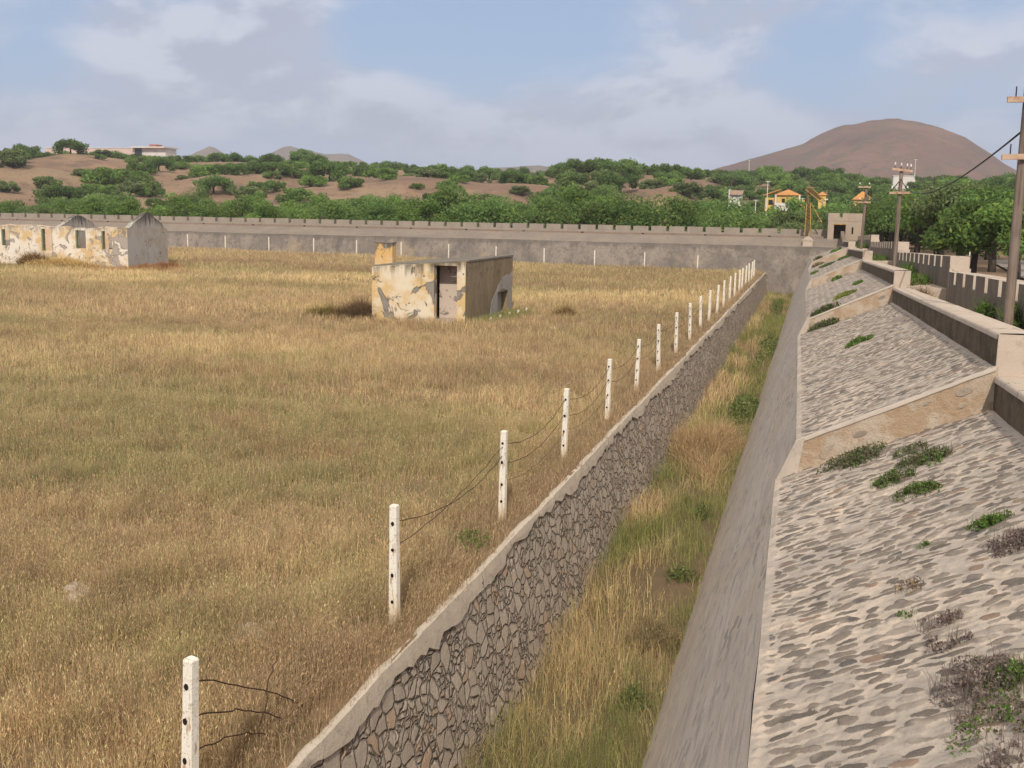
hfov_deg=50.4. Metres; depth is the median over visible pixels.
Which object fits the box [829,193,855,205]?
scrub tree
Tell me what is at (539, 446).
fence wire
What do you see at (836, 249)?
weed clump
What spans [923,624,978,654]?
weed clump
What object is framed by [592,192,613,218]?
acacia tree
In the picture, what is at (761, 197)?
scrub tree
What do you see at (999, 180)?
scrub tree
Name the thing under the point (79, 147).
scrub tree
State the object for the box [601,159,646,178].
scrub tree
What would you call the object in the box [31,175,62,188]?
scrub tree
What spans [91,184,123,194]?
scrub tree
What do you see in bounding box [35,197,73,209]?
acacia tree
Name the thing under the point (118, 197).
acacia tree
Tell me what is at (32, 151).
scrub tree
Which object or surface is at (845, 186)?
scrub tree
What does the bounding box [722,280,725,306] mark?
fence post
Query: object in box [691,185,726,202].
scrub tree
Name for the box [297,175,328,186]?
scrub tree
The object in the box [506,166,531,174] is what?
scrub tree
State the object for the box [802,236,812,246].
gabled block
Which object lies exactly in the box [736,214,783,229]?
acacia tree
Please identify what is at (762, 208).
scrub tree
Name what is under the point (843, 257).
weed clump
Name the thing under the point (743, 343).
moat grass
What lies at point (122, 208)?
acacia tree
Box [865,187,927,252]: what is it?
shade tree
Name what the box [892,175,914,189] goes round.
pale block house
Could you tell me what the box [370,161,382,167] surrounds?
scrub tree
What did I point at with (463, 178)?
scrub tree
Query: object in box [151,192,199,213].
acacia tree
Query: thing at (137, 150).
window
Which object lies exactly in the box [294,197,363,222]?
acacia tree
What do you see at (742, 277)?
fence post
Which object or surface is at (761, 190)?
scrub tree
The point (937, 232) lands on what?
shade tree
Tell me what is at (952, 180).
scrub tree
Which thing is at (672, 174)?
scrub tree
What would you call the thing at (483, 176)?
scrub tree
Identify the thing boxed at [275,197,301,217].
acacia tree
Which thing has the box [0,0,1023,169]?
sky
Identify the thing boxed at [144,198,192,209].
acacia tree
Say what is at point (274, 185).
scrub tree
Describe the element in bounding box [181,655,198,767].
fence post
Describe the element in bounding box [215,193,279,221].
acacia tree
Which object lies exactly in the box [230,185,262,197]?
scrub tree
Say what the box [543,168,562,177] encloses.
scrub tree
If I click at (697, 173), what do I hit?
scrub tree
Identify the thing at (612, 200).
acacia tree
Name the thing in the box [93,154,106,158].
scrub tree
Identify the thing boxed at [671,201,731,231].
acacia tree
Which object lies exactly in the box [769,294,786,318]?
weed clump
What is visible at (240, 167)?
scrub tree
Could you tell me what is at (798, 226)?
acacia tree
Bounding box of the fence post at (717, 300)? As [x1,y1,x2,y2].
[715,285,719,312]
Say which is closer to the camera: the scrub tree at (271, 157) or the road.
the road
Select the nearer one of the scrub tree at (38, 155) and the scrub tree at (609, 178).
the scrub tree at (609, 178)
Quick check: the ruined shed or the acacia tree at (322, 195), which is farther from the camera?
the acacia tree at (322, 195)
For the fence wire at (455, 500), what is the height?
0.336 m
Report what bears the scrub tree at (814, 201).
on the terrain at (60, 166)
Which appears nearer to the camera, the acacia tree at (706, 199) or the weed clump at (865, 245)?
the weed clump at (865, 245)
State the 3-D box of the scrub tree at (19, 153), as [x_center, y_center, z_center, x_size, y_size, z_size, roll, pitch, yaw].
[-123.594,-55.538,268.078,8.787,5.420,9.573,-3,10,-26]
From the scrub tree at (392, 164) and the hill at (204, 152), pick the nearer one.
the scrub tree at (392, 164)
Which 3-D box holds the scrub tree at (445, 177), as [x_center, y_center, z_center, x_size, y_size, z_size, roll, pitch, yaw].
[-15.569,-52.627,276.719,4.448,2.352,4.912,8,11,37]
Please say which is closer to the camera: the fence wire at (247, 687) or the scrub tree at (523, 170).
the fence wire at (247, 687)
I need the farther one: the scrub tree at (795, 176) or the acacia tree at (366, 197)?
the scrub tree at (795, 176)
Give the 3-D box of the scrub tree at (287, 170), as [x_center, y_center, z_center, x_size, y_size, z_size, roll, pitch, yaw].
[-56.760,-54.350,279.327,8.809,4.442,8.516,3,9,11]
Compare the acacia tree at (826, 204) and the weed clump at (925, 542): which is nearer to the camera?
the weed clump at (925, 542)
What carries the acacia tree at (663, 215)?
on the terrain at (60, 166)
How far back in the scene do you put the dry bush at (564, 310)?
48.10 m
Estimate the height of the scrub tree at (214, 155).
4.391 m
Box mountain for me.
[710,118,1015,180]
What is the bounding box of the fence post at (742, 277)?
[741,268,743,288]
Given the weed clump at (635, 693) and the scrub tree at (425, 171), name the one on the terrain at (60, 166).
the scrub tree at (425, 171)
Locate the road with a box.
[996,260,1023,277]
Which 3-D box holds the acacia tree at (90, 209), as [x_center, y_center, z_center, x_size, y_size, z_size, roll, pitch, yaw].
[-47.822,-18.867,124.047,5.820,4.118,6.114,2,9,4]
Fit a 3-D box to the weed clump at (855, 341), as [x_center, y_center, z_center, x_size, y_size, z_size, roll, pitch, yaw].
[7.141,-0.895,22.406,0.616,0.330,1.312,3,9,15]
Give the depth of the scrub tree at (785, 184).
306.82 m
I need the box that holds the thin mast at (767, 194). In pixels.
[765,181,770,214]
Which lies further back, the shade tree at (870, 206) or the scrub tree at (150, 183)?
the scrub tree at (150, 183)
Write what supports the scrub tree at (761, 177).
on the terrain at (60, 166)
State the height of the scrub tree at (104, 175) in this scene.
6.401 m
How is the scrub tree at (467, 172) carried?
on the terrain at (60, 166)
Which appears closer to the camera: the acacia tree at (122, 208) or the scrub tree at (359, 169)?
the acacia tree at (122, 208)
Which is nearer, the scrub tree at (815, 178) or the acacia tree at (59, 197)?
the acacia tree at (59, 197)
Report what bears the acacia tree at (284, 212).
on the terrain at (60, 166)
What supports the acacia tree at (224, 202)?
on the terrain at (60, 166)
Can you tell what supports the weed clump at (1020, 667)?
on the rampart wall at (806, 569)
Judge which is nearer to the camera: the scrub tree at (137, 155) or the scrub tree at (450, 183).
the scrub tree at (450, 183)
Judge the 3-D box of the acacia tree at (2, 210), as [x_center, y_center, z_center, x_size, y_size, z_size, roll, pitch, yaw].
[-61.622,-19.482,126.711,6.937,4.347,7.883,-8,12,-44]
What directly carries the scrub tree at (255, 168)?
on the terrain at (60, 166)
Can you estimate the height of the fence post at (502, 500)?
1.590 m
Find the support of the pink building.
on the terrain at (60, 166)
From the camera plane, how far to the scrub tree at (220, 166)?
273.95 m
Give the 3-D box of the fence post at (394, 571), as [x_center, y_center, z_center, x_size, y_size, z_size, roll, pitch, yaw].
[-1.276,2.080,11.803,0.107,1.590,0.108,5,11,24]
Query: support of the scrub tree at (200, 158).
on the terrain at (60, 166)
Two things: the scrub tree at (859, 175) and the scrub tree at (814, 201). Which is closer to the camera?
the scrub tree at (814, 201)
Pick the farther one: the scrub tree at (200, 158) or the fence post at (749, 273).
the scrub tree at (200, 158)
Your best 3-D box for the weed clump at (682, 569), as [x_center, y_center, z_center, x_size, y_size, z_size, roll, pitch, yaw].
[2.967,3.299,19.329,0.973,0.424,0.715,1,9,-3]
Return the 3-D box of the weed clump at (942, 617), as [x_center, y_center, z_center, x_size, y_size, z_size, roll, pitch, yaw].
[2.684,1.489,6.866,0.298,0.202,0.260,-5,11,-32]
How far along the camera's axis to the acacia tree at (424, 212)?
111.06 m
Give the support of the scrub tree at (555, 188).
on the terrain at (60, 166)
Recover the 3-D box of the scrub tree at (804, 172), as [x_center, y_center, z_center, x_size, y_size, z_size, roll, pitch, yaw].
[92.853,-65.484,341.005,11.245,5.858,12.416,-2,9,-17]
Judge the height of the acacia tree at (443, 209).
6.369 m
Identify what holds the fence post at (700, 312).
on the field
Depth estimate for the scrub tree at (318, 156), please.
334.62 m
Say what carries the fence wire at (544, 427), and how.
attached to the fence post at (564, 436)
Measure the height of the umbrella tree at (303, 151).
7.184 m
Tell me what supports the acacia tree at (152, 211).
on the terrain at (60, 166)
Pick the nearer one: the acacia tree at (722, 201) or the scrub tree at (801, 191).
the acacia tree at (722, 201)
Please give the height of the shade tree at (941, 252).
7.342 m
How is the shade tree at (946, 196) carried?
on the terrain at (60, 166)
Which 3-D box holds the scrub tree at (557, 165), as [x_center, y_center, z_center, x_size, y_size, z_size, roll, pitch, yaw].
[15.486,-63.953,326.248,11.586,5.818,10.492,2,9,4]
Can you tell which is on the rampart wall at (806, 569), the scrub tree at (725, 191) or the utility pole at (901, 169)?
the utility pole at (901, 169)
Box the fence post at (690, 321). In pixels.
[688,303,691,339]
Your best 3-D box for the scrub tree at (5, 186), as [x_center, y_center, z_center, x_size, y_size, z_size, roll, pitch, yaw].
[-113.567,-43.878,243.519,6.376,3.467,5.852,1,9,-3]
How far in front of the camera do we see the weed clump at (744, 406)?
35.51 m
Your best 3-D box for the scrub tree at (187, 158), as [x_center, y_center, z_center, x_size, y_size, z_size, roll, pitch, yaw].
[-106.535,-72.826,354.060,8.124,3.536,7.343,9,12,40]
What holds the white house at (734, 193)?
on the terrain at (60, 166)
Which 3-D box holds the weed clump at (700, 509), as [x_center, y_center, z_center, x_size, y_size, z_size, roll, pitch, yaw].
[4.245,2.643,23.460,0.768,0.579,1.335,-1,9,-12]
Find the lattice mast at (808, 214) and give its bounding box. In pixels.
[803,185,827,235]
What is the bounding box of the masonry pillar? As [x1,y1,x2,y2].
[374,241,396,264]
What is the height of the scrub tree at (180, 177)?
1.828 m
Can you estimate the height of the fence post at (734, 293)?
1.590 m
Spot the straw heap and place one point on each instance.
(69, 260)
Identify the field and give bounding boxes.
[0,249,762,767]
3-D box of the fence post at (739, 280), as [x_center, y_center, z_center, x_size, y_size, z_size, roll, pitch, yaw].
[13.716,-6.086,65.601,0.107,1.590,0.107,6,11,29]
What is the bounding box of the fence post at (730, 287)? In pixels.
[728,276,731,300]
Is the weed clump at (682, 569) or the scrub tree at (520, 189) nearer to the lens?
the weed clump at (682, 569)
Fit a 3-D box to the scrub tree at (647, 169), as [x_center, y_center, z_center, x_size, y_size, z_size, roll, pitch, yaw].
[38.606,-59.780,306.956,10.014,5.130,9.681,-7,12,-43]
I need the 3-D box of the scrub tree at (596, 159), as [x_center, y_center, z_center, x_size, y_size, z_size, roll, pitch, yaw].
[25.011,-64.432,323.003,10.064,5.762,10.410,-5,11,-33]
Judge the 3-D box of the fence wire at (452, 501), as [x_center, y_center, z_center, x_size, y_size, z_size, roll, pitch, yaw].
[-0.697,1.339,13.784,0.030,0.280,4.285,3,9,15]
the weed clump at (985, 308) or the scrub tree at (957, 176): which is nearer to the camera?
the weed clump at (985, 308)
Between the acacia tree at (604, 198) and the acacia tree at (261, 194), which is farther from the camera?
the acacia tree at (261, 194)
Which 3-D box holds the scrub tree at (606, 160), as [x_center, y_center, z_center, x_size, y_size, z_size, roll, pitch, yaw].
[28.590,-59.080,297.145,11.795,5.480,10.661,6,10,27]
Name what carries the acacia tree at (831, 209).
on the terrain at (60, 166)
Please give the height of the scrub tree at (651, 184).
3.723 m
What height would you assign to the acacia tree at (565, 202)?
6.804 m
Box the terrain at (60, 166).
[0,154,1023,766]
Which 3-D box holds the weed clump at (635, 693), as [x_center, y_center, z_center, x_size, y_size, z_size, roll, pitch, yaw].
[1.566,4.101,14.495,1.128,0.500,0.858,2,9,4]
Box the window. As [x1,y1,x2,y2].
[135,148,141,155]
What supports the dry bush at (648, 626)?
on the moat floor
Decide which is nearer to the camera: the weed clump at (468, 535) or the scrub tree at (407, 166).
the weed clump at (468, 535)
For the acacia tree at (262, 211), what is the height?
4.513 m
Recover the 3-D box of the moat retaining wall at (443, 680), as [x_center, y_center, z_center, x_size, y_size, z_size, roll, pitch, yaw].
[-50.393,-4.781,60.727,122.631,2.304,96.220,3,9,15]
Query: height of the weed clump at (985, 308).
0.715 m
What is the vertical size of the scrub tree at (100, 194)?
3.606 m
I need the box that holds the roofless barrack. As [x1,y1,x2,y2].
[0,212,167,267]
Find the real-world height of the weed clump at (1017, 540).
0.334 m
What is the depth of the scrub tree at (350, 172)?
291.20 m
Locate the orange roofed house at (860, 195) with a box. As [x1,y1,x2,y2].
[853,191,870,205]
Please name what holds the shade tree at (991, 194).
on the terrain at (60, 166)
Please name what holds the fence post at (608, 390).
on the field
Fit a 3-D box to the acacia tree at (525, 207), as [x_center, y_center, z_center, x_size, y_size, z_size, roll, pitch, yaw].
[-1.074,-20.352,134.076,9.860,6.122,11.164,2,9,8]
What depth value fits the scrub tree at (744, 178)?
311.50 m
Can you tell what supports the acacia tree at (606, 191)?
on the terrain at (60, 166)
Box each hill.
[190,146,223,161]
[272,146,369,164]
[491,165,548,172]
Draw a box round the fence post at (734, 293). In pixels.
[733,273,736,296]
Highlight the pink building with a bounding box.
[45,144,178,156]
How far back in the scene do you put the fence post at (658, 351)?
31.76 m
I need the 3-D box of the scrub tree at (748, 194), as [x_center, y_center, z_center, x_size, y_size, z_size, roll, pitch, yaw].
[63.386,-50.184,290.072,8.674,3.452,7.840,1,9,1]
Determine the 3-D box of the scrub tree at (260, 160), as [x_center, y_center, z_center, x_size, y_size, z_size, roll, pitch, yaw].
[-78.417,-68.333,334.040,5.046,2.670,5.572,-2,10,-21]
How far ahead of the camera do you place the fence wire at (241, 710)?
8.58 m
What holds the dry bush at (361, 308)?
on the field
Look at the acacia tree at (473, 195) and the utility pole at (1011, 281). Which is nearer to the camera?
the utility pole at (1011, 281)
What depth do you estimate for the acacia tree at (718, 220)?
106.22 m
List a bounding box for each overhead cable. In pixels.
[866,182,898,200]
[901,132,1019,193]
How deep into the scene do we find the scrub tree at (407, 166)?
368.53 m
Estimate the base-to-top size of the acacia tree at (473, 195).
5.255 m
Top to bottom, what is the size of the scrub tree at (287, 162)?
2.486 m
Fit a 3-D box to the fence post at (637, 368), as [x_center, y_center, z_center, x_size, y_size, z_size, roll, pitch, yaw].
[3.212,-0.357,27.862,0.107,1.590,0.109,6,10,23]
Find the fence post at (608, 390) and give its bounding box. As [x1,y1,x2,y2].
[604,359,611,418]
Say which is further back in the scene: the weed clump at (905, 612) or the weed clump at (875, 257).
the weed clump at (875, 257)
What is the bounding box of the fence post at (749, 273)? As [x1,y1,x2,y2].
[748,263,749,282]
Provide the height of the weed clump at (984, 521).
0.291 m
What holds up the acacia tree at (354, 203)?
on the terrain at (60, 166)
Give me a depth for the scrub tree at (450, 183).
249.54 m
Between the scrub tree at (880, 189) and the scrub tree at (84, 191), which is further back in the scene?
the scrub tree at (880, 189)
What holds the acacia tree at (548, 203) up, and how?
on the terrain at (60, 166)
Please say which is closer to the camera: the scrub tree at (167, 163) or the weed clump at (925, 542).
the weed clump at (925, 542)
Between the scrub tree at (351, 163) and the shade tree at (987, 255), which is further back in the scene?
the scrub tree at (351, 163)
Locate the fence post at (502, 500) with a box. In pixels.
[498,430,507,520]
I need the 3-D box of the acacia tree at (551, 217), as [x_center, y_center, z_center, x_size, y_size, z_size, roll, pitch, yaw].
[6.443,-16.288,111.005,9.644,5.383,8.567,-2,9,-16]
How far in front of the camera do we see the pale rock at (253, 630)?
11.32 m
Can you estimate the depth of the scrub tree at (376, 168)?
290.98 m
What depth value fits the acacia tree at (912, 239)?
117.00 m
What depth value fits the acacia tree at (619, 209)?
108.64 m
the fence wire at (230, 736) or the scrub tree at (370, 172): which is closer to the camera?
the fence wire at (230, 736)
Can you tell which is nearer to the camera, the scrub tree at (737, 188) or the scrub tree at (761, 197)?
the scrub tree at (761, 197)
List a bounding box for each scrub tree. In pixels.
[0,148,27,165]
[0,154,26,167]
[0,180,20,191]
[11,143,42,155]
[29,182,81,203]
[31,152,43,157]
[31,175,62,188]
[51,138,89,154]
[60,184,100,199]
[70,168,89,176]
[79,166,130,184]
[80,183,99,188]
[82,192,107,201]
[91,149,117,157]
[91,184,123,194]
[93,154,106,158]
[110,150,128,158]
[114,180,146,195]
[122,162,157,173]
[124,155,149,164]
[124,170,155,179]
[127,153,143,157]
[128,175,163,188]
[133,185,165,196]
[141,155,177,171]
[144,197,166,205]
[166,155,182,159]
[172,161,191,167]
[173,155,198,162]
[175,175,188,179]
[187,163,228,177]
[191,155,204,161]
[191,173,236,193]
[205,152,225,161]
[213,162,239,174]
[219,162,247,174]
[221,152,242,161]
[227,156,247,161]
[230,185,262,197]
[240,161,270,174]
[245,155,258,161]
[246,180,262,188]
[248,157,264,162]
[259,153,284,162]
[260,179,286,191]
[261,170,281,178]
[267,162,288,171]
[273,187,313,201]
[278,164,307,176]
[280,160,296,164]
[287,151,315,163]
[292,161,309,168]
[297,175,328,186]
[299,157,349,180]
[309,153,329,164]
[335,175,363,188]
[345,167,355,174]
[346,160,367,167]
[351,165,377,176]
[362,167,397,177]
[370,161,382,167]
[373,167,395,176]
[378,160,401,169]
[378,174,397,179]
[401,163,417,170]
[403,168,418,174]
[408,183,424,188]
[415,166,439,177]
[416,163,449,177]
[422,192,451,199]
[435,180,464,190]
[442,174,458,178]
[447,164,474,174]
[448,174,471,182]
[456,169,478,180]
[470,172,492,182]
[474,165,501,179]
[478,193,499,203]
[498,170,527,183]
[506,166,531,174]
[508,185,532,194]
[514,175,548,185]
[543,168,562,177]
[544,183,587,198]
[545,162,576,172]
[552,170,589,185]
[560,158,602,173]
[582,157,604,164]
[583,181,598,192]
[589,169,622,181]
[593,170,641,192]
[599,157,638,172]
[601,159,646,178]
[638,163,665,174]
[639,179,666,188]
[649,169,684,183]
[650,176,683,186]
[656,163,684,174]
[667,181,706,197]
[681,166,706,179]
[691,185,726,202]
[693,168,711,177]
[706,172,724,183]
[707,184,722,188]
[711,169,727,173]
[713,171,756,187]
[717,187,743,199]
[723,186,746,190]
[731,169,758,180]
[733,184,756,190]
[742,189,760,199]
[743,200,764,207]
[745,205,767,216]
[753,187,782,199]
[754,170,788,185]
[756,165,786,173]
[757,190,783,201]
[764,172,803,186]
[773,178,809,190]
[787,174,806,180]
[791,166,824,180]
[791,185,826,197]
[800,189,842,207]
[807,174,837,186]
[815,165,844,173]
[815,177,856,195]
[825,178,840,188]
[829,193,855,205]
[846,173,868,181]
[846,181,888,197]
[851,178,880,186]
[877,183,897,191]
[880,179,891,185]
[905,181,926,189]
[909,174,931,180]
[926,174,949,187]
[934,177,974,186]
[944,174,971,180]
[972,175,1015,189]
[1002,172,1015,178]
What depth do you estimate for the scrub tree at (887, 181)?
323.92 m
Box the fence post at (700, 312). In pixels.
[699,296,701,327]
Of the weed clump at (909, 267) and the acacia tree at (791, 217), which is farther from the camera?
the acacia tree at (791, 217)
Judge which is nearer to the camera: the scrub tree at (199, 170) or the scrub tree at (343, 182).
the scrub tree at (343, 182)
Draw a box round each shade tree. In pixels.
[840,193,905,241]
[847,192,920,241]
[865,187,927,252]
[867,190,922,241]
[879,182,954,254]
[891,190,952,254]
[904,177,1011,255]
[919,198,1023,272]
[934,182,1014,271]
[941,197,1023,279]
[983,181,1013,259]
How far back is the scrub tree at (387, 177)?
261.76 m
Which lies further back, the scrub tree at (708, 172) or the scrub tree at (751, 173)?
the scrub tree at (708, 172)
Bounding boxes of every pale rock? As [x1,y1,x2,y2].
[62,581,97,607]
[233,620,274,646]
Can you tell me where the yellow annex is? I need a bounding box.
[763,189,780,210]
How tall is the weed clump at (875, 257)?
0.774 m
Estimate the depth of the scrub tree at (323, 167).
272.30 m
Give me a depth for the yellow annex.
232.64 m
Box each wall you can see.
[0,213,856,294]
[287,272,767,767]
[641,241,1023,767]
[840,231,845,246]
[857,235,1023,329]
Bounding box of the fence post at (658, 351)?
[656,324,660,369]
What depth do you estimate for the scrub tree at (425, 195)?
238.68 m
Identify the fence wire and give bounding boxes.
[199,679,302,705]
[199,708,285,721]
[199,732,270,749]
[259,655,277,726]
[399,456,501,520]
[400,447,502,542]
[512,415,563,461]
[513,400,564,442]
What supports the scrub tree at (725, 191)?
on the terrain at (60, 166)
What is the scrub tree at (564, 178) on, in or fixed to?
on the terrain at (60, 166)
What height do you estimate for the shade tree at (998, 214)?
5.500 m
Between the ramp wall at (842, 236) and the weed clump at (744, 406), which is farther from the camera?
the ramp wall at (842, 236)
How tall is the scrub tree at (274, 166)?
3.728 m
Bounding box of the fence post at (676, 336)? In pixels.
[674,312,678,352]
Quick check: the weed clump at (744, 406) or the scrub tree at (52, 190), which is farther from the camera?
the scrub tree at (52, 190)
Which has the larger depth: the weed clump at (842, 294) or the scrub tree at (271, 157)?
the scrub tree at (271, 157)
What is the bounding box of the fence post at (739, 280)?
[738,270,740,291]
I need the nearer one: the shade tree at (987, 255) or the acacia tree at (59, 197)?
the shade tree at (987, 255)
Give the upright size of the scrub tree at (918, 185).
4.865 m
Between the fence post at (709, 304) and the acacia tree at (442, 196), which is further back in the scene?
the acacia tree at (442, 196)
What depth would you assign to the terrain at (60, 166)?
259.08 m
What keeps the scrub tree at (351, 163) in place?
on the terrain at (60, 166)
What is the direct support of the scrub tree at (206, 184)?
on the terrain at (60, 166)
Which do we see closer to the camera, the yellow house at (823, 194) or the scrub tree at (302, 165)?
the yellow house at (823, 194)
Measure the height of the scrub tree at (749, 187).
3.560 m
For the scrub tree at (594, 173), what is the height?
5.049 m
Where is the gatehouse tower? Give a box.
[827,213,862,243]
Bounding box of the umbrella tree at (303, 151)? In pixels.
[289,148,314,154]
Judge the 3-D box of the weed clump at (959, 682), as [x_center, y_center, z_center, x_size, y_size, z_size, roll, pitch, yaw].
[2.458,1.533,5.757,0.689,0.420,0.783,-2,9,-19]
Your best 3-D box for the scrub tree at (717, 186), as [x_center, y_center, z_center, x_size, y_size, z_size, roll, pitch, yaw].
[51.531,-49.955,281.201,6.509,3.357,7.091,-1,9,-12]
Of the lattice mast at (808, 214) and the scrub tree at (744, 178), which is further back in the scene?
the scrub tree at (744, 178)
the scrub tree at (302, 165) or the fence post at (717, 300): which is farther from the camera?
the scrub tree at (302, 165)
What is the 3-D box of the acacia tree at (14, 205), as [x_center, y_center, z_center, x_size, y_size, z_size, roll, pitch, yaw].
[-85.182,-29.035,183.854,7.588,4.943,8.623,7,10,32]
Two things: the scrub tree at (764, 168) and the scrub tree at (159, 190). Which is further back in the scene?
the scrub tree at (764, 168)
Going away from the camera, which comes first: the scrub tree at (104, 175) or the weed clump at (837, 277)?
the weed clump at (837, 277)
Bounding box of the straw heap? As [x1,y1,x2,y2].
[21,253,105,268]
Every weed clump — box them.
[445,523,497,553]
[596,675,665,713]
[662,557,703,583]
[694,498,727,521]
[720,391,759,429]
[752,332,778,368]
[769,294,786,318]
[807,299,840,331]
[810,255,824,266]
[816,436,887,474]
[819,261,834,267]
[830,247,841,252]
[831,274,842,281]
[832,288,856,300]
[837,255,850,260]
[844,334,873,348]
[852,280,862,284]
[855,241,867,247]
[869,467,917,488]
[872,254,889,260]
[889,440,952,471]
[889,475,944,502]
[893,440,929,458]
[894,572,926,593]
[894,603,918,619]
[899,258,917,273]
[910,270,934,285]
[912,540,930,548]
[914,606,964,634]
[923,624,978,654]
[925,630,1023,712]
[936,684,1023,756]
[963,295,995,318]
[963,506,1015,532]
[969,646,1023,693]
[973,719,1023,767]
[980,294,1023,328]
[983,523,1023,557]
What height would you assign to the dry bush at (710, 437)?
1.358 m
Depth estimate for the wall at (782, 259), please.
100.52 m
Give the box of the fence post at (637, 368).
[634,339,640,390]
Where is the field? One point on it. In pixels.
(340, 701)
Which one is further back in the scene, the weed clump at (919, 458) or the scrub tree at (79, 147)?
the scrub tree at (79, 147)
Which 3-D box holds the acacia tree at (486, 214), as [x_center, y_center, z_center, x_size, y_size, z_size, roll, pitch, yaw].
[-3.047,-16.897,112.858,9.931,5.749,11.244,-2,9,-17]
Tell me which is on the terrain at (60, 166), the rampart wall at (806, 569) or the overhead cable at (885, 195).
the rampart wall at (806, 569)
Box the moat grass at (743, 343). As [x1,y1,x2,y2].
[452,291,792,767]
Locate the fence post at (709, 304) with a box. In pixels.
[708,290,711,320]
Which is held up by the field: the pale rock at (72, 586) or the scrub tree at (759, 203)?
the pale rock at (72, 586)
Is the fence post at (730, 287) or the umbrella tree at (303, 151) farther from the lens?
the umbrella tree at (303, 151)
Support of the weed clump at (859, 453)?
on the rampart wall at (806, 569)
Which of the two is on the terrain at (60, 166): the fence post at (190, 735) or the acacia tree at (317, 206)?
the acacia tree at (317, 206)
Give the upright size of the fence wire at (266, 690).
0.561 m
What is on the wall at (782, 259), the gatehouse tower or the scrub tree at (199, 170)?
the gatehouse tower
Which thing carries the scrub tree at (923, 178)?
on the terrain at (60, 166)
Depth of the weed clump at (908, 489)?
10.24 m
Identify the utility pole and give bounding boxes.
[858,183,870,248]
[889,162,912,266]
[1001,86,1023,325]
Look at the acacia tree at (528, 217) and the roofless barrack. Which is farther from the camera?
the acacia tree at (528, 217)
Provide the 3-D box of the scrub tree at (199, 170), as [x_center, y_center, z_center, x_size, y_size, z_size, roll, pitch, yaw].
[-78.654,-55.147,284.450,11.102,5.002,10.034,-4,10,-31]
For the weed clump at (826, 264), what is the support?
on the rampart wall at (806, 569)
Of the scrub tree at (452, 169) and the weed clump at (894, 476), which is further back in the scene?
the scrub tree at (452, 169)
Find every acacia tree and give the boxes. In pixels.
[0,198,28,212]
[0,202,8,212]
[14,201,66,213]
[22,206,60,213]
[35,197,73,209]
[41,195,83,207]
[54,202,72,213]
[64,193,138,214]
[69,202,112,214]
[97,200,117,213]
[100,191,143,207]
[104,199,154,215]
[127,206,168,215]
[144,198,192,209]
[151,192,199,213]
[155,199,230,218]
[179,190,214,202]
[197,198,238,207]
[213,200,240,214]
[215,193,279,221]
[236,202,286,220]
[245,190,271,207]
[274,205,295,218]
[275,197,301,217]
[286,196,328,219]
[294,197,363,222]
[296,200,309,206]
[305,198,358,220]
[309,192,337,207]
[339,201,406,224]
[342,198,370,207]
[346,193,376,202]
[351,194,429,223]
[382,192,421,209]
[391,183,485,222]
[394,197,454,225]
[412,195,448,214]
[443,193,528,227]
[461,193,485,203]
[483,195,536,221]
[493,194,576,228]
[522,211,535,225]
[525,189,556,208]
[528,199,616,229]
[536,185,612,227]
[551,189,578,207]
[579,192,670,230]
[582,184,627,202]
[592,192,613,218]
[607,196,623,204]
[613,193,706,230]
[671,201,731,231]
[685,207,764,232]
[694,195,765,223]
[696,196,723,209]
[702,198,753,213]
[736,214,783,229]
[762,196,811,218]
[766,207,836,231]
[773,221,827,233]
[790,199,872,234]
[812,202,875,234]
[864,221,931,248]
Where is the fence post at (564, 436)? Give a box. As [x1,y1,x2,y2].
[560,388,569,460]
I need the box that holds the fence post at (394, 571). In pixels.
[389,504,399,624]
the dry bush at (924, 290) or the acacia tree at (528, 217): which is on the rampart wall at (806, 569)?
the dry bush at (924, 290)
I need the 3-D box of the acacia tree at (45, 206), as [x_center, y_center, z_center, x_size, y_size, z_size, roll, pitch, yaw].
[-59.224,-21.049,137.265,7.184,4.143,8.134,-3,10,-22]
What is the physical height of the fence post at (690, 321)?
1.590 m
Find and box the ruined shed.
[372,255,513,324]
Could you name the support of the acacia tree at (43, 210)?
on the terrain at (60, 166)
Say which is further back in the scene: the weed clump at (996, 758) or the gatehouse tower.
the gatehouse tower
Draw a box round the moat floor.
[485,295,791,767]
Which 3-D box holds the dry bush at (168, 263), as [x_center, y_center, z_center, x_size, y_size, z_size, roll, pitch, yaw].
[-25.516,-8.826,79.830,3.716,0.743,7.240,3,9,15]
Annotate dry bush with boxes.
[11,249,62,265]
[128,260,183,269]
[297,299,344,318]
[328,293,383,319]
[545,300,582,316]
[613,596,686,655]
[661,401,752,485]
[887,279,950,298]
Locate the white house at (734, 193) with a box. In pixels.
[728,189,743,205]
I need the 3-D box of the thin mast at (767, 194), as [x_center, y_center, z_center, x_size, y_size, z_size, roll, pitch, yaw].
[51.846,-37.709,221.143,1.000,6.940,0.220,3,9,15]
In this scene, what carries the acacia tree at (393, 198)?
on the terrain at (60, 166)
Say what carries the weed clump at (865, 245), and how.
on the rampart wall at (806, 569)
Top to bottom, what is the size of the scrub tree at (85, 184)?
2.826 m
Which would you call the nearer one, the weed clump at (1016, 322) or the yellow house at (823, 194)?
the weed clump at (1016, 322)
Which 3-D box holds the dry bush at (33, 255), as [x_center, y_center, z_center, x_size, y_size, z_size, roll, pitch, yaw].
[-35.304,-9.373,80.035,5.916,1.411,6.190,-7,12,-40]
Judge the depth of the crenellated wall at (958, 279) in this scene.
28.81 m
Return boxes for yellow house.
[774,189,801,210]
[818,192,827,212]
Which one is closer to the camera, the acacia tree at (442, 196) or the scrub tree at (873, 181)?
the acacia tree at (442, 196)
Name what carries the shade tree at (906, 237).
on the terrain at (60, 166)
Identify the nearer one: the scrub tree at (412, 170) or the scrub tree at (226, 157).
the scrub tree at (412, 170)
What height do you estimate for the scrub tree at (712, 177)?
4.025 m

